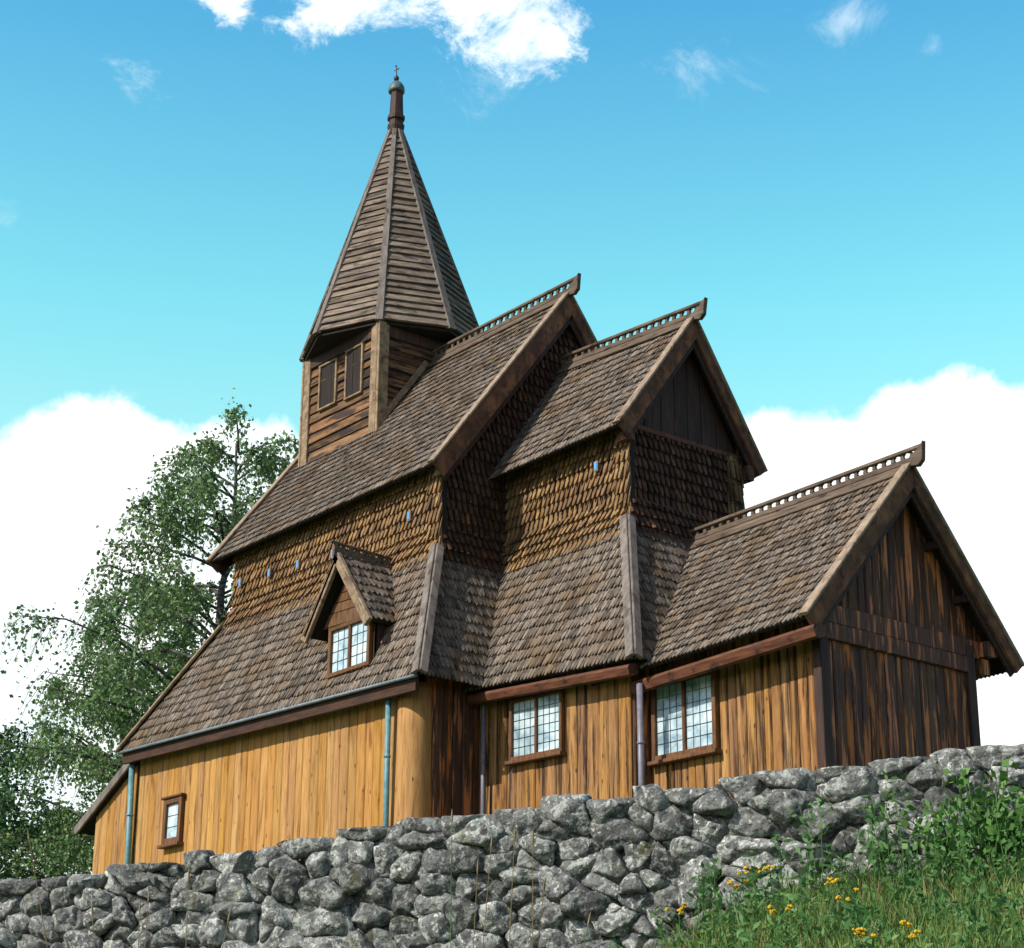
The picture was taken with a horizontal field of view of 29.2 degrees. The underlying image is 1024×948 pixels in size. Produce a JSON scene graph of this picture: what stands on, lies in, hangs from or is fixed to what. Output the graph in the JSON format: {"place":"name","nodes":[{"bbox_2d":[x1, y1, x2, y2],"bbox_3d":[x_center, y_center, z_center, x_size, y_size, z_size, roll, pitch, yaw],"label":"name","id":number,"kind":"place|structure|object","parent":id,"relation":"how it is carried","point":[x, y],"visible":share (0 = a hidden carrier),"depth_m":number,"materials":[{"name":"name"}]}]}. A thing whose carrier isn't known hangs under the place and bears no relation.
{"place":"outdoors","nodes":[
{"label":"outdoors","id":0,"kind":"place"},
{"bbox_2d":[0,0,1023,879],"label":"sky","id":1,"kind":"structure","parent":0,"point":[183,183],"materials":[{"name":"blue"}]},
{"bbox_2d":[640,848,1023,947],"bbox_3d":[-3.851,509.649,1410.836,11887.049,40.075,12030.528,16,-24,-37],"label":"ground","id":2,"kind":"structure","parent":0,"point":[894,932],"depth_m":15.05,"materials":[{"name":"green plant"}]},
{"bbox_2d":[0,718,66,878],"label":"leafy tree","id":3,"kind":"object","parent":2,"relation":"on","point":[7,804],"visible":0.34,"depth_m":54.76,"materials":[{"name":"green plant"}]},
{"bbox_2d":[27,829,47,947],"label":"grass stalk","id":4,"kind":"object","parent":2,"relation":"on","point":[37,888],"depth_m":19.51,"materials":[{"name":"plant"}]},
{"bbox_2d":[91,904,93,947],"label":"grass stalk","id":5,"kind":"object","parent":2,"relation":"on","point":[92,922],"depth_m":19.38,"materials":[{"name":"beige plant"}]},
{"bbox_2d":[0,563,211,879],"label":"birch tree","id":6,"kind":"object","parent":2,"relation":"on","point":[51,819],"visible":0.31,"depth_m":53.45,"materials":[{"name":"green plant"}]},
{"bbox_2d":[32,623,205,875],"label":"birch tree","id":7,"kind":"object","parent":2,"relation":"on","point":[187,639],"visible":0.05,"depth_m":54.29,"materials":[{"name":"green plant"}]},
{"bbox_2d":[138,901,140,947],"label":"grass stalk","id":8,"kind":"object","parent":2,"relation":"on","point":[139,920],"depth_m":19.22,"materials":[{"name":"beige plant"}]},
{"bbox_2d":[144,892,149,947],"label":"grass stalk","id":9,"kind":"object","parent":2,"relation":"on","point":[147,916],"depth_m":19.17,"materials":[{"name":"beige plant"}]},
{"bbox_2d":[0,388,298,823],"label":"birch tree","id":10,"kind":"object","parent":2,"relation":"on","point":[199,487],"visible":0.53,"depth_m":50.38,"materials":[{"name":"green plant"}]},
{"bbox_2d":[185,869,189,947],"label":"grass stalk","id":11,"kind":"object","parent":2,"relation":"on","point":[187,903],"depth_m":19.01,"materials":[{"name":"brown plant"}]},
{"bbox_2d":[222,909,230,947],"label":"grass stalk","id":12,"kind":"object","parent":2,"relation":"on","point":[227,924],"depth_m":18.93,"materials":[{"name":"beige plant"}]},
{"bbox_2d":[450,811,452,947],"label":"grass stalk","id":13,"kind":"object","parent":2,"relation":"on","point":[451,872],"depth_m":18.05,"materials":[{"name":"green plant"}]},
{"bbox_2d":[473,860,478,947],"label":"grass stalk","id":14,"kind":"object","parent":2,"relation":"on","point":[477,869],"depth_m":18.01,"materials":[{"name":"plant"}]},
{"bbox_2d":[482,835,492,947],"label":"grass stalk","id":15,"kind":"object","parent":2,"relation":"on","point":[491,844],"depth_m":17.96,"materials":[{"name":"plant"}]},
{"bbox_2d":[0,744,1023,947],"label":"dry stone wall","id":16,"kind":"structure","parent":2,"relation":"on","point":[619,869],"depth_m":18.54,"materials":[{"name":"grey stone"}]},
{"bbox_2d":[509,828,515,947],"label":"grass stalk","id":17,"kind":"object","parent":2,"relation":"on","point":[512,885],"depth_m":17.86,"materials":[{"name":"brown plant"}]},
{"bbox_2d":[532,831,533,947],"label":"grass stalk","id":18,"kind":"object","parent":2,"relation":"on","point":[532,889],"depth_m":17.79,"materials":[{"name":"plant"}]},
{"bbox_2d":[537,877,545,947],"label":"grass stalk","id":19,"kind":"object","parent":2,"relation":"on","point":[542,906],"depth_m":17.82,"materials":[{"name":"brown plant"}]},
{"bbox_2d":[74,65,1023,889],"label":"stave church","id":20,"kind":"structure","parent":2,"relation":"on","point":[532,555],"depth_m":36.69,"materials":[{"name":"brown wood"}]},
{"bbox_2d":[157,793,186,848],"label":"window","id":21,"kind":"structure","parent":20,"relation":"in","point":[173,806],"depth_m":40.90,"materials":[{"name":"brown wood"}]},
{"bbox_2d":[327,617,372,678],"bbox_3d":[-3.046,3.242,36.884,0.093,1.005,1.360,16,-24,-37],"label":"dormer window","id":22,"kind":"structure","parent":20,"relation":"in","point":[350,642],"depth_m":36.90,"materials":[{"name":"brown wood"}]},
{"bbox_2d":[504,689,566,765],"bbox_3d":[0.409,4.469,34.644,0.160,1.219,1.521,16,-24,-37],"label":"window","id":23,"kind":"structure","parent":20,"relation":"in","point":[536,721],"depth_m":34.64,"materials":[{"name":"brown wood"}]},
{"bbox_2d":[647,670,721,766],"bbox_3d":[2.827,4.022,32.422,0.160,1.410,1.600,16,-24,-37],"label":"window","id":24,"kind":"structure","parent":20,"relation":"in","point":[684,713],"depth_m":32.40,"materials":[{"name":"brown wood"}]},
{"bbox_2d":[583,912,590,947],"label":"grass stalk","id":25,"kind":"object","parent":2,"relation":"on","point":[588,922],"depth_m":17.70,"materials":[{"name":"green plant"}]},
{"bbox_2d":[665,903,687,946],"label":"yellow wildflower","id":26,"kind":"object","parent":2,"relation":"on","point":[680,910],"visible":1,"depth_m":16.87,"materials":[{"name":"green plant"}]},
{"bbox_2d":[726,880,748,928],"bbox_3d":[1.917,3.747,16.800,0.232,0.532,0.266,16,-24,-37],"label":"yellow wildflower","id":27,"kind":"object","parent":2,"relation":"on","point":[735,887],"visible":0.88,"depth_m":16.82,"materials":[{"name":"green plant"}]},
{"bbox_2d":[737,866,761,924],"bbox_3d":[2.030,3.665,16.772,0.223,0.616,0.169,16,-24,-37],"label":"yellow wildflower","id":28,"kind":"object","parent":2,"relation":"on","point":[747,872],"visible":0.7,"depth_m":16.82,"materials":[{"name":"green plant"}]},
{"bbox_2d":[758,865,782,919],"bbox_3d":[2.213,3.596,16.692,0.219,0.558,0.201,16,-24,-37],"label":"yellow wildflower","id":29,"kind":"object","parent":2,"relation":"on","point":[766,868],"visible":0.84,"depth_m":16.73,"materials":[{"name":"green plant"}]},
{"bbox_2d":[765,904,793,947],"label":"yellow wildflower","id":30,"kind":"object","parent":2,"relation":"on","point":[773,911],"visible":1,"depth_m":14.41,"materials":[{"name":"green plant"}]},
{"bbox_2d":[610,770,1023,947],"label":"weeds","id":31,"kind":"object","parent":2,"relation":"on","point":[876,862],"visible":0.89,"depth_m":16.02,"materials":[{"name":"green plant"}]},
{"bbox_2d":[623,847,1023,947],"bbox_3d":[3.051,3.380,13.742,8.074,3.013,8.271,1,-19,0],"label":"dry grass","id":32,"kind":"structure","parent":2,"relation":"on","point":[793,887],"depth_m":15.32,"materials":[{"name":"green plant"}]},
{"bbox_2d":[812,877,839,931],"bbox_3d":[2.417,3.338,15.008,0.195,0.497,0.195,16,-24,-37],"label":"yellow wildflower","id":33,"kind":"object","parent":2,"relation":"on","point":[834,881],"visible":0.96,"depth_m":15.05,"materials":[{"name":"green plant"}]},
{"bbox_2d":[835,888,866,946],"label":"yellow wildflower","id":34,"kind":"object","parent":2,"relation":"on","point":[847,899],"visible":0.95,"depth_m":13.78,"materials":[{"name":"green plant"}]},
{"bbox_2d":[850,927,876,947],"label":"yellow wildflower","id":35,"kind":"object","parent":2,"relation":"on","point":[858,933],"visible":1,"depth_m":11.88,"materials":[{"name":"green plant"}]},
{"bbox_2d":[899,920,920,947],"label":"yellow wildflower","id":36,"kind":"object","parent":2,"relation":"on","point":[908,925],"visible":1,"depth_m":11.43,"materials":[{"name":"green plant"}]},
{"bbox_2d":[880,759,1023,881],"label":"bramble shrub","id":37,"kind":"object","parent":2,"relation":"on","point":[975,804],"visible":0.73,"depth_m":16.67,"materials":[{"name":"green plant"}]}
]}

